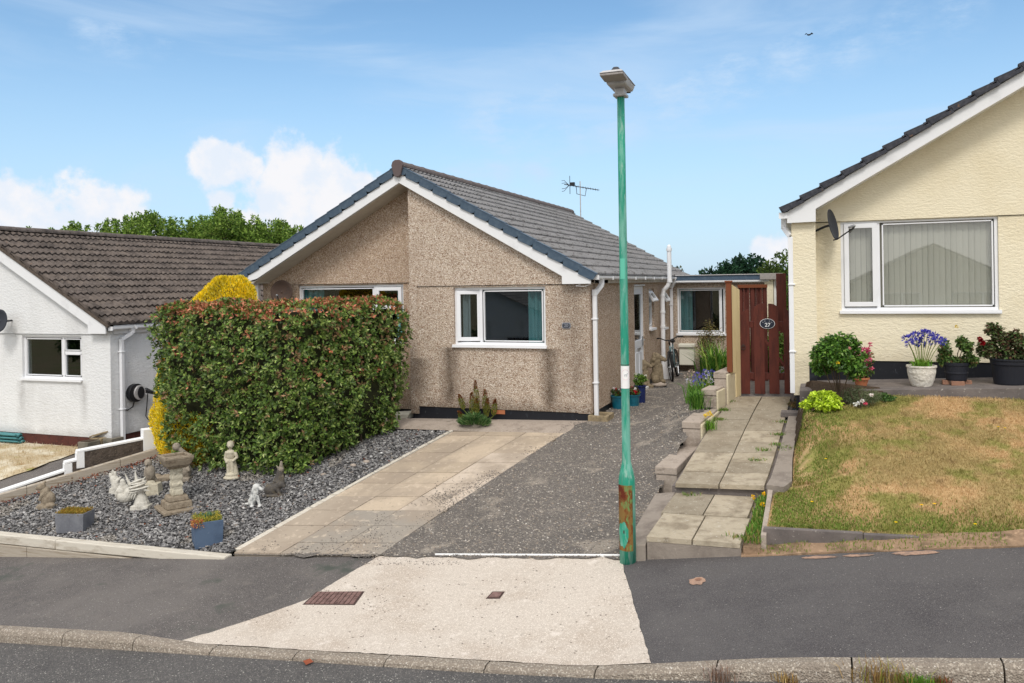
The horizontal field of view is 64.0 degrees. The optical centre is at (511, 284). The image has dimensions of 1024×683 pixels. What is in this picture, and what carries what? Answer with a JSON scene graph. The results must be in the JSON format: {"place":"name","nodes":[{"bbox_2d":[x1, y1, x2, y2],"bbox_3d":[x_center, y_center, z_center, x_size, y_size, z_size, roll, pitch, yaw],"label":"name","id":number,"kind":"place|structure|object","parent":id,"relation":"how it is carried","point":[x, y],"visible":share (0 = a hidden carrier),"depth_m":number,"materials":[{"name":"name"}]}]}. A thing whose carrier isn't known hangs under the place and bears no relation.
{"place":"outdoors","nodes":[
{"label":"outdoors","id":0,"kind":"place"},
{"bbox_2d":[0,453,74,488],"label":"drive","id":1,"kind":"structure","parent":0,"point":[51,466],"depth_m":14.53,"materials":[{"name":"grey concrete"}]},
{"bbox_2d":[0,427,157,492],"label":"boundary wall","id":2,"kind":"structure","parent":1,"relation":"on","point":[87,457],"depth_m":13.67,"materials":[{"name":"paint"}]},
{"bbox_2d":[89,431,123,444],"bbox_3d":[-8.086,3.088,16.292,0.573,0.359,0.365,-1,0,21],"label":"wooden crate","id":3,"kind":"object","parent":1,"relation":"on","point":[104,440],"visible":0.38,"depth_m":16.18,"materials":[{"name":"wood"}]},
{"bbox_2d":[0,441,77,479],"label":"dry lawn","id":4,"kind":"structure","parent":0,"point":[50,455],"depth_m":15.66,"materials":[{"name":"plant"}]},
{"bbox_2d":[0,432,24,442],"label":"sheet stack","id":5,"kind":"object","parent":4,"relation":"on","point":[7,437],"visible":0.59,"depth_m":17.01,"materials":[{"name":"teal plastic"}]},
{"bbox_2d":[0,556,375,640],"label":"footway","id":6,"kind":"structure","parent":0,"point":[179,599],"depth_m":9.10,"materials":[{"name":"grey asphalt"}]},
{"bbox_2d":[0,531,231,558],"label":"low wall","id":7,"kind":"structure","parent":6,"relation":"on","point":[12,544],"depth_m":10.84,"materials":[{"name":"white concrete"}]},
{"bbox_2d":[0,429,446,552],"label":"slate chippings","id":8,"kind":"object","parent":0,"point":[236,524],"visible":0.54,"depth_m":12.00,"materials":[{"name":"grey gravel"}]},
{"bbox_2d":[35,481,56,509],"bbox_3d":[-6.973,3.157,12.281,0.283,0.416,0.187,-1,0,3],"label":"hare statue","id":9,"kind":"object","parent":8,"relation":"on","point":[47,499],"visible":1,"depth_m":12.22,"materials":[{"name":"brown stone"}]},
{"bbox_2d":[55,506,94,533],"bbox_3d":[-6.094,3.280,11.430,0.430,0.318,0.315,-1,0,4],"label":"planter","id":10,"kind":"object","parent":8,"relation":"on","point":[74,519],"visible":1,"depth_m":11.30,"materials":[{"name":"concrete"}]},
{"bbox_2d":[0,448,160,502],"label":"timber kerb","id":11,"kind":"structure","parent":8,"relation":"on","point":[28,490],"depth_m":13.29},
{"bbox_2d":[108,470,120,494],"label":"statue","id":12,"kind":"object","parent":8,"relation":"on","point":[115,479],"visible":0.71,"depth_m":12.53,"materials":[{"name":"stone"}]},
{"bbox_2d":[115,479,133,502],"bbox_3d":[-5.736,3.071,12.166,0.268,0.363,0.222,-1,0,21],"label":"bird pair statue","id":13,"kind":"object","parent":8,"relation":"on","point":[121,492],"visible":0.75,"depth_m":12.10,"materials":[{"name":"white stone"}]},
{"bbox_2d":[125,471,152,510],"bbox_3d":[-5.417,3.009,11.874,0.374,0.605,0.245,-1,0,-3],"label":"dragon statue","id":14,"kind":"object","parent":8,"relation":"on","point":[138,489],"visible":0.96,"depth_m":11.81,"materials":[{"name":"stone"}]},
{"bbox_2d":[144,459,162,495],"bbox_3d":[-5.427,2.909,12.370,0.255,0.551,0.186,-1,0,0],"label":"bird statue","id":15,"kind":"object","parent":8,"relation":"on","point":[155,487],"visible":0.85,"depth_m":12.31,"materials":[{"name":"beige stone"}]},
{"bbox_2d":[154,451,201,516],"bbox_3d":[-4.795,2.845,11.770,0.544,0.780,0.544,-1,0,-38],"label":"bird bath","id":16,"kind":"object","parent":8,"relation":"on","point":[176,500],"visible":0.99,"depth_m":11.68,"materials":[{"name":"beige stone"}]},
{"bbox_2d":[172,443,192,481],"bbox_3d":[-5.132,2.767,12.760,0.283,0.606,0.179,-1,0,0],"label":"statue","id":17,"kind":"object","parent":8,"relation":"on","point":[186,471],"visible":0.39,"depth_m":12.70,"materials":[{"name":"grey stone"}]},
{"bbox_2d":[148,274,257,454],"bbox_3d":[-5.155,1.421,13.840,2.297,3.175,1.356,-1,0,21],"label":"golden conifer","id":18,"kind":"object","parent":8,"relation":"on","point":[219,286],"visible":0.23,"depth_m":13.71,"materials":[{"name":"yellow plant"}]},
{"bbox_2d":[190,510,223,549],"bbox_3d":[-3.960,3.154,10.589,0.416,0.424,0.408,-1,0,-30],"label":"planter","id":19,"kind":"object","parent":8,"relation":"on","point":[206,528],"visible":1,"depth_m":10.47,"materials":[{"name":"ceramic"}]},
{"bbox_2d":[0,429,422,544],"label":"dead leaves","id":20,"kind":"object","parent":8,"relation":"on","point":[92,475],"visible":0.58,"depth_m":13.01,"materials":[{"name":"brown plant"}]},
{"bbox_2d":[223,441,239,479],"bbox_3d":[-4.324,2.714,12.610,0.241,0.606,0.204,-1,0,21],"label":"boy statue","id":21,"kind":"object","parent":8,"relation":"on","point":[232,471],"visible":1,"depth_m":12.57,"materials":[{"name":"beige stone"}]},
{"bbox_2d":[245,483,262,507],"bbox_3d":[-3.632,2.968,11.525,0.260,0.326,0.152,-1,0,34],"label":"dog statue","id":22,"kind":"object","parent":8,"relation":"on","point":[254,495],"visible":1,"depth_m":11.50,"materials":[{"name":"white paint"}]},
{"bbox_2d":[264,479,285,496],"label":"badger statue","id":23,"kind":"object","parent":8,"relation":"on","point":[271,490],"visible":0.98,"depth_m":11.74,"materials":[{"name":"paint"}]},
{"bbox_2d":[144,294,413,474],"bbox_3d":[-3.875,1.617,13.614,4.025,2.881,2.663,-1,0,21],"label":"photinia hedge","id":24,"kind":"object","parent":8,"relation":"on","point":[268,383],"visible":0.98,"depth_m":12.83,"materials":[{"name":"green plant"}]},
{"bbox_2d":[235,430,452,550],"bbox_3d":[-2.208,2.895,11.880,0.090,0.932,4.126,-1,0,36],"label":"timber edging","id":25,"kind":"object","parent":8,"relation":"on","point":[329,497],"visible":0.52,"depth_m":11.50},
{"bbox_2d":[235,431,563,556],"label":"paving","id":26,"kind":"structure","parent":0,"point":[449,461],"depth_m":11.10,"materials":[{"name":"beige concrete"}]},
{"bbox_2d":[183,556,650,664],"bbox_3d":[-0.657,3.086,7.974,4.463,0.488,2.181,-1,0,21],"label":"concrete crossing","id":27,"kind":"object","parent":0,"point":[536,597],"visible":0.98,"depth_m":7.64,"materials":[{"name":"beige concrete"}]},
{"bbox_2d":[303,591,364,604],"bbox_3d":[-1.801,3.199,8.340,0.602,0.088,0.300,-1,0,17],"label":"manhole cover","id":28,"kind":"object","parent":27,"relation":"on","point":[338,598],"visible":1,"depth_m":8.33,"materials":[{"name":"brown metal"}]},
{"bbox_2d":[600,67,635,572],"bbox_3d":[1.105,0.390,8.224,0.236,5.095,0.612,-1,0,21],"label":"street lamp","id":29,"kind":"object","parent":27,"relation":"on","point":[620,83],"visible":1,"depth_m":8.28,"materials":[{"name":"green metal"}]},
{"bbox_2d":[618,484,632,551],"bbox_3d":[1.144,2.357,8.258,0.144,0.660,0.057,-1,0,21],"label":"access door","id":30,"kind":"structure","parent":29,"relation":"in","point":[625,492],"depth_m":8.24,"materials":[{"name":"green paint"}]},
{"bbox_2d":[385,418,587,432],"bbox_3d":[-2.121,2.468,14.317,7.000,0.321,0.920,-1,0,21],"label":"concrete apron","id":31,"kind":"object","parent":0,"point":[526,426],"visible":0.45,"depth_m":13.63,"materials":[{"name":"beige concrete"}]},
{"bbox_2d":[456,380,497,425],"bbox_3d":[-0.667,2.006,13.810,0.809,0.725,0.683,-1,0,21],"label":"spike plant","id":32,"kind":"object","parent":31,"relation":"on","point":[468,419],"visible":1,"depth_m":13.98,"materials":[{"name":"green plant"}]},
{"bbox_2d":[287,370,712,558],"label":"gravel drive","id":33,"kind":"structure","parent":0,"point":[646,472],"depth_m":10.38,"materials":[{"name":"grey gravel"}]},
{"bbox_2d":[221,378,706,647],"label":"gravel","id":34,"kind":"structure","parent":33,"relation":"on","point":[541,511],"depth_m":10.31,"materials":[{"name":"grey gravel"}]},
{"bbox_2d":[236,160,775,431],"bbox_3d":[1.089,0.174,19.138,9.763,4.858,10.828,-1,0,21],"label":"bungalow","id":35,"kind":"object","parent":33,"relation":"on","point":[492,289],"visible":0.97,"depth_m":14.60,"materials":[{"name":"brown stone"}]},
{"bbox_2d":[270,280,292,299],"bbox_3d":[-4.467,0.156,15.804,0.378,0.469,0.524,-1,0,32],"label":"satellite dish","id":36,"kind":"object","parent":35,"relation":"attached to","point":[280,289],"visible":0.87,"depth_m":15.84,"materials":[{"name":"black plastic"}]},
{"bbox_2d":[300,283,404,343],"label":"window","id":37,"kind":"structure","parent":35,"relation":"in","point":[316,290],"depth_m":16.04,"materials":[{"name":"white plastic"}]},
{"bbox_2d":[452,284,557,348],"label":"window","id":38,"kind":"structure","parent":35,"relation":"in","point":[485,317],"depth_m":14.41,"materials":[{"name":"white plastic"}]},
{"bbox_2d":[634,289,644,373],"bbox_3d":[2.670,1.136,17.217,0.124,2.065,0.870,-1,0,21],"label":"door","id":39,"kind":"structure","parent":35,"relation":"in","point":[639,343],"depth_m":17.35,"materials":[{"name":"white plastic"}]},
{"bbox_2d":[649,289,657,330],"bbox_3d":[3.153,0.571,18.480,0.228,0.940,0.650,-1,0,21],"label":"window","id":40,"kind":"structure","parent":35,"relation":"in","point":[651,293],"depth_m":18.66,"materials":[{"name":"white plastic"}]},
{"bbox_2d":[678,343,695,366],"bbox_3d":[4.400,1.853,20.626,0.435,0.716,0.300,-1,0,21],"label":"meter box","id":41,"kind":"object","parent":35,"relation":"attached to","point":[683,351],"visible":0.92,"depth_m":20.53,"materials":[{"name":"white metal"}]},
{"bbox_2d":[676,287,725,335],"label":"window","id":42,"kind":"structure","parent":35,"relation":"in","point":[696,305],"depth_m":22.00,"materials":[{"name":"white plastic"}]},
{"bbox_2d":[435,553,619,556],"bbox_3d":[0.130,2.916,8.810,2.111,0.226,0.022,-1,0,20],"label":"edging strip","id":43,"kind":"object","parent":33,"relation":"on","point":[602,555],"visible":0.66,"depth_m":8.74,"materials":[{"name":"white paint"}]},
{"bbox_2d":[588,412,613,421],"bbox_3d":[1.476,2.207,13.565,0.330,0.120,0.440,-1,0,21],"label":"gully surround","id":44,"kind":"object","parent":33,"relation":"on","point":[604,416],"visible":0.73,"depth_m":13.40,"materials":[{"name":"beige concrete"}]},
{"bbox_2d":[610,387,620,408],"bbox_3d":[1.957,2.043,14.764,0.361,0.413,0.386,-1,0,-34],"label":"flower pot","id":45,"kind":"object","parent":33,"relation":"on","point":[616,397],"visible":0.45,"depth_m":14.66,"materials":[{"name":"ceramic"}]},
{"bbox_2d":[630,386,640,405],"bbox_3d":[2.200,2.055,15.025,0.327,0.381,0.347,-1,0,-26],"label":"flower pot","id":46,"kind":"object","parent":33,"relation":"on","point":[635,394],"visible":0.81,"depth_m":14.93,"materials":[{"name":"ceramic"}]},
{"bbox_2d":[633,372,647,402],"bbox_3d":[2.405,1.952,15.409,0.297,0.580,0.289,-1,0,42],"label":"flower pot","id":47,"kind":"object","parent":33,"relation":"on","point":[639,380],"visible":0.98,"depth_m":15.32,"materials":[{"name":"ceramic"}]},
{"bbox_2d":[636,492,674,560],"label":"kerb","id":48,"kind":"structure","parent":33,"relation":"on","point":[651,516],"depth_m":8.97,"materials":[{"name":"grey concrete"}]},
{"bbox_2d":[650,352,667,387],"bbox_3d":[3.164,1.855,17.646,0.362,0.776,0.292,-1,0,0],"label":"lion statue","id":49,"kind":"object","parent":33,"relation":"on","point":[657,376],"visible":0.89,"depth_m":17.59,"materials":[{"name":"stone"}]},
{"bbox_2d":[657,335,682,381],"bbox_3d":[3.718,1.701,19.160,0.667,1.049,1.747,-1,0,21],"label":"bicycle","id":50,"kind":"object","parent":33,"relation":"on","point":[671,355],"visible":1,"depth_m":18.89,"materials":[{"name":"black metal"}]},
{"bbox_2d":[675,369,714,403],"bbox_3d":[3.029,1.694,13.797,0.836,0.528,1.416,-1,0,6],"label":"agapanthus","id":51,"kind":"object","parent":33,"relation":"on","point":[699,385],"visible":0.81,"depth_m":13.77,"materials":[{"name":"green plant"}]},
{"bbox_2d":[682,386,711,409],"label":"grass clump","id":52,"kind":"object","parent":33,"relation":"on","point":[697,401],"visible":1,"depth_m":12.59,"materials":[{"name":"green plant"}]},
{"bbox_2d":[655,367,739,492],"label":"stepped wall","id":53,"kind":"structure","parent":33,"relation":"on","point":[669,468],"depth_m":11.77,"materials":[{"name":"grey concrete"}]},
{"bbox_2d":[695,320,724,357],"bbox_3d":[4.809,1.440,19.962,0.644,1.205,0.676,-1,0,-33],"label":"ivy shrub","id":54,"kind":"object","parent":33,"relation":"on","point":[704,339],"visible":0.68,"depth_m":19.93,"materials":[{"name":"green plant"}]},
{"bbox_2d":[684,338,752,387],"bbox_3d":[3.890,1.478,15.254,1.487,1.082,1.684,-1,0,21],"label":"sword leaf plant","id":55,"kind":"object","parent":33,"relation":"on","point":[717,363],"visible":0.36,"depth_m":15.19,"materials":[{"name":"green plant"}]},
{"bbox_2d":[776,273,788,366],"bbox_3d":[5.846,0.816,17.355,0.450,2.145,0.142,-1,0,21],"label":"trellis post","id":56,"kind":"object","parent":33,"relation":"on","point":[781,291],"visible":0.16,"depth_m":17.37,"materials":[{"name":"brown wood"}]},
{"bbox_2d":[0,642,1004,682],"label":"road","id":57,"kind":"structure","parent":0,"point":[25,663],"depth_m":7.16,"materials":[{"name":"grey asphalt"}]},
{"bbox_2d":[0,625,1023,682],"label":"kerb","id":58,"kind":"structure","parent":57,"relation":"on","point":[956,670],"depth_m":6.22,"materials":[{"name":"concrete"}]},
{"bbox_2d":[700,659,739,682],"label":"weed","id":59,"kind":"object","parent":57,"relation":"on","point":[719,676],"visible":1,"depth_m":5.85,"materials":[{"name":"brown plant"}]},
{"bbox_2d":[835,654,940,682],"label":"weed","id":60,"kind":"object","parent":57,"relation":"on","point":[877,676],"visible":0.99,"depth_m":5.48,"materials":[{"name":"green plant"}]},
{"bbox_2d":[883,670,942,682],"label":"weed","id":61,"kind":"object","parent":57,"relation":"on","point":[920,680],"visible":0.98,"depth_m":5.40,"materials":[{"name":"green plant"}]},
{"bbox_2d":[4,428,1001,678],"bbox_3d":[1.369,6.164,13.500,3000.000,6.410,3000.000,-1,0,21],"label":"ground","id":62,"kind":"structure","parent":0,"point":[426,656],"depth_m":8.42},
{"bbox_2d":[60,220,90,231],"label":"tree","id":63,"kind":"object","parent":62,"relation":"on","point":[76,227],"visible":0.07,"depth_m":45.71,"materials":[{"name":"green plant"}]},
{"bbox_2d":[99,215,141,233],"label":"tree","id":64,"kind":"object","parent":62,"relation":"on","point":[114,223],"visible":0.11,"depth_m":44.36,"materials":[{"name":"green plant"}]},
{"bbox_2d":[0,226,279,446],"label":"white bungalow","id":65,"kind":"object","parent":62,"relation":"on","point":[78,308],"visible":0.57,"depth_m":17.08,"materials":[{"name":"white paint"}]},
{"bbox_2d":[20,324,127,381],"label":"window","id":66,"kind":"structure","parent":65,"relation":"in","point":[54,358],"depth_m":17.74,"materials":[{"name":"white plastic"}]},
{"bbox_2d":[126,384,155,419],"bbox_3d":[-7.609,2.438,16.819,0.168,0.813,0.773,-1,0,21],"label":"hose reel","id":67,"kind":"object","parent":65,"relation":"attached to","point":[136,393],"visible":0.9,"depth_m":16.67,"materials":[{"name":"black plastic"}]},
{"bbox_2d":[122,209,181,235],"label":"tree","id":68,"kind":"object","parent":62,"relation":"on","point":[151,221],"visible":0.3,"depth_m":43.53,"materials":[{"name":"green plant"}]},
{"bbox_2d":[155,216,205,238],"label":"tree","id":69,"kind":"object","parent":62,"relation":"on","point":[194,224],"visible":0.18,"depth_m":44.76,"materials":[{"name":"green plant"}]},
{"bbox_2d":[195,204,260,242],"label":"tree","id":70,"kind":"object","parent":62,"relation":"on","point":[218,224],"visible":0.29,"depth_m":43.58,"materials":[{"name":"green plant"}]},
{"bbox_2d":[208,208,268,241],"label":"tree","id":71,"kind":"object","parent":62,"relation":"on","point":[249,225],"visible":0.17,"depth_m":44.57,"materials":[{"name":"green plant"}]},
{"bbox_2d":[255,218,296,243],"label":"tree","id":72,"kind":"object","parent":62,"relation":"on","point":[282,228],"visible":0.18,"depth_m":44.55,"materials":[{"name":"green plant"}]},
{"bbox_2d":[703,258,748,274],"bbox_3d":[9.936,0.965,38.069,2.987,4.332,2.942,-1,0,21],"label":"pine tree","id":73,"kind":"object","parent":62,"relation":"on","point":[721,269],"visible":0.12,"depth_m":37.81,"materials":[{"name":"green plant"}]},
{"bbox_2d":[698,252,782,274],"bbox_3d":[10.836,0.810,38.434,4.853,4.616,4.316,-1,0,21],"label":"pine tree","id":74,"kind":"object","parent":62,"relation":"on","point":[747,264],"visible":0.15,"depth_m":37.48,"materials":[{"name":"green plant"}]},
{"bbox_2d":[757,249,787,299],"bbox_3d":[11.430,0.819,33.163,3.632,4.603,2.960,-1,0,21],"label":"tree","id":75,"kind":"object","parent":62,"relation":"on","point":[775,266],"visible":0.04,"depth_m":32.93,"materials":[{"name":"green plant"}]},
{"bbox_2d":[0,0,1023,274],"label":"sky","id":76,"kind":"structure","parent":0,"point":[284,110],"materials":[{"name":"blue"}]},
{"bbox_2d":[647,502,755,559],"bbox_3d":[2.111,2.762,8.898,0.960,0.470,1.660,-1,0,21],"label":"path base","id":77,"kind":"object","parent":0,"point":[657,550],"visible":0.21,"depth_m":8.16,"materials":[{"name":"grey concrete"}]},
{"bbox_2d":[647,493,754,548],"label":"path","id":78,"kind":"structure","parent":77,"relation":"on","point":[705,520],"depth_m":8.70,"materials":[{"name":"beige concrete"}]},
{"bbox_2d":[675,396,790,489],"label":"path","id":79,"kind":"structure","parent":0,"point":[723,453],"depth_m":10.97,"materials":[{"name":"beige concrete"}]},
{"bbox_2d":[681,399,795,539],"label":"joint weeds","id":80,"kind":"object","parent":79,"relation":"on","point":[758,459],"visible":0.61,"depth_m":10.80,"materials":[{"name":"green plant"}]},
{"bbox_2d":[672,367,795,500],"bbox_3d":[4.777,2.209,15.284,1.183,0.934,12.255,-1,0,22],"label":"path base","id":81,"kind":"object","parent":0,"point":[731,492],"visible":0.08,"depth_m":9.82,"materials":[{"name":"grey concrete"}]},
{"bbox_2d":[725,281,740,396],"bbox_3d":[3.555,0.883,13.216,0.130,1.882,0.477,-1,0,30],"label":"fence panel","id":82,"kind":"object","parent":81,"relation":"on","point":[733,327],"visible":1,"depth_m":13.17,"materials":[{"name":"beige wood"}]},
{"bbox_2d":[740,304,792,393],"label":"garden gate","id":83,"kind":"structure","parent":82,"relation":"attached to","point":[773,376],"depth_m":13.29,"materials":[{"name":"brown wood"}]},
{"bbox_2d":[738,284,767,380],"bbox_3d":[4.448,0.933,15.100,0.525,1.854,0.105,-1,0,21],"label":"trellis screen","id":84,"kind":"object","parent":81,"relation":"on","point":[758,293],"visible":0.47,"depth_m":15.09,"materials":[{"name":"brown wood"}]},
{"bbox_2d":[750,331,783,372],"bbox_3d":[4.978,1.487,15.991,0.945,1.229,0.912,-1,0,-35],"label":"garden shrub","id":85,"kind":"object","parent":81,"relation":"on","point":[781,346],"visible":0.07,"depth_m":15.79,"materials":[{"name":"green plant"}]},
{"bbox_2d":[766,416,796,494],"bbox_3d":[3.605,2.207,10.649,0.260,0.554,3.032,-1,0,23],"label":"path edging","id":86,"kind":"object","parent":81,"relation":"on","point":[781,479],"visible":0.73,"depth_m":10.15,"materials":[{"name":"grey concrete"}]},
{"bbox_2d":[623,547,1023,663],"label":"footway","id":87,"kind":"structure","parent":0,"point":[956,603],"depth_m":6.58,"materials":[{"name":"asphalt"}]},
{"bbox_2d":[743,508,764,554],"bbox_3d":[2.596,2.580,8.661,0.160,0.170,1.560,-1,0,21],"label":"weed strip","id":88,"kind":"object","parent":87,"relation":"on","point":[751,548],"visible":0.27,"depth_m":7.95,"materials":[{"name":"soil"}]},
{"bbox_2d":[741,491,766,544],"bbox_3d":[2.608,2.445,8.697,0.257,0.138,1.782,-1,0,21],"label":"weed patch","id":89,"kind":"object","parent":88,"relation":"on","point":[756,523],"visible":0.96,"depth_m":8.46,"materials":[{"name":"green plant"}]},
{"bbox_2d":[761,490,772,548],"bbox_3d":[2.693,2.588,8.636,0.050,0.500,1.420,-1,0,20],"label":"slate edging","id":90,"kind":"object","parent":87,"relation":"on","point":[766,517],"visible":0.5,"depth_m":8.44,"materials":[{"name":"grey concrete"}]},
{"bbox_2d":[741,529,1023,556],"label":"verge strip","id":91,"kind":"object","parent":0,"point":[1013,538],"visible":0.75,"depth_m":7.52,"materials":[{"name":"soil"}]},
{"bbox_2d":[763,526,918,544],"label":"lawn kerb","id":92,"kind":"structure","parent":91,"relation":"on","point":[780,535],"depth_m":7.88,"materials":[{"name":"grey concrete"}]},
{"bbox_2d":[758,531,1006,554],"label":"verge grass","id":93,"kind":"structure","parent":91,"relation":"on","point":[899,542],"depth_m":7.54,"materials":[{"name":"green plant"}]},
{"bbox_2d":[767,393,1023,534],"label":"lawn","id":94,"kind":"structure","parent":0,"point":[808,460],"depth_m":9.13,"materials":[{"name":"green plant"}]},
{"bbox_2d":[794,381,882,443],"bbox_3d":[4.431,1.745,11.098,1.150,0.734,1.200,-1,0,21],"label":"flower bed","id":95,"kind":"object","parent":94,"relation":"on","point":[816,386],"visible":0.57,"depth_m":11.35,"materials":[{"name":"soil"}]},
{"bbox_2d":[798,389,843,413],"bbox_3d":[4.090,1.552,10.780,0.478,0.347,0.572,-1,0,-35],"label":"lime shrub","id":96,"kind":"object","parent":95,"relation":"on","point":[824,401],"visible":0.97,"depth_m":10.68,"materials":[{"name":"green plant"}]},
{"bbox_2d":[808,331,868,401],"bbox_3d":[4.314,1.118,10.869,0.777,1.020,0.710,-1,0,21],"label":"rose bush","id":97,"kind":"object","parent":95,"relation":"on","point":[838,353],"visible":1,"depth_m":10.75,"materials":[{"name":"green plant"}]},
{"bbox_2d":[840,384,882,409],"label":"flowering plant","id":98,"kind":"object","parent":95,"relation":"on","point":[868,399],"visible":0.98,"depth_m":10.72,"materials":[{"name":"green plant"}]},
{"bbox_2d":[800,378,1023,410],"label":"porch slab","id":99,"kind":"structure","parent":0,"point":[982,387],"depth_m":10.95,"materials":[{"name":"grey concrete"}]},
{"bbox_2d":[854,342,874,385],"bbox_3d":[4.910,1.121,11.517,0.384,0.637,0.331,-1,0,21],"label":"flower pot","id":100,"kind":"object","parent":99,"relation":"on","point":[864,380],"visible":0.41,"depth_m":11.44,"materials":[{"name":"ceramic"}]},
{"bbox_2d":[779,61,1023,409],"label":"cream bungalow","id":101,"kind":"object","parent":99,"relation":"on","point":[931,208],"visible":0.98,"depth_m":11.89,"materials":[{"name":"beige paint"}]},
{"bbox_2d":[815,209,855,240],"bbox_3d":[4.730,-0.869,12.002,0.498,0.466,0.350,-1,0,8],"label":"satellite dish","id":102,"kind":"object","parent":101,"relation":"attached to","point":[833,225],"visible":1,"depth_m":12.05,"materials":[{"name":"grey metal"}]},
{"bbox_2d":[840,216,1001,313],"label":"window","id":103,"kind":"structure","parent":101,"relation":"in","point":[941,265],"depth_m":12.00,"materials":[{"name":"white plastic"}]},
{"bbox_2d":[901,328,946,386],"bbox_3d":[5.620,0.993,11.199,0.554,0.805,0.465,-1,0,-18],"label":"flower pot","id":104,"kind":"object","parent":99,"relation":"on","point":[921,371],"visible":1,"depth_m":11.14,"materials":[{"name":"white ceramic"}]},
{"bbox_2d":[942,379,971,385],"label":"brick supports","id":105,"kind":"object","parent":99,"relation":"on","point":[954,383],"visible":0.96,"depth_m":11.08,"materials":[{"name":"orange brick"}]},
{"bbox_2d":[935,325,980,380],"bbox_3d":[6.085,0.929,11.167,0.549,0.757,0.316,-1,0,21],"label":"flower pot","id":106,"kind":"object","parent":105,"relation":"on","point":[955,368],"visible":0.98,"depth_m":11.11,"materials":[{"name":"green plant"}]},
{"bbox_2d":[975,322,1023,385],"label":"flower pot","id":107,"kind":"object","parent":99,"relation":"on","point":[1006,362],"visible":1,"depth_m":10.90,"materials":[{"name":"black plastic"}]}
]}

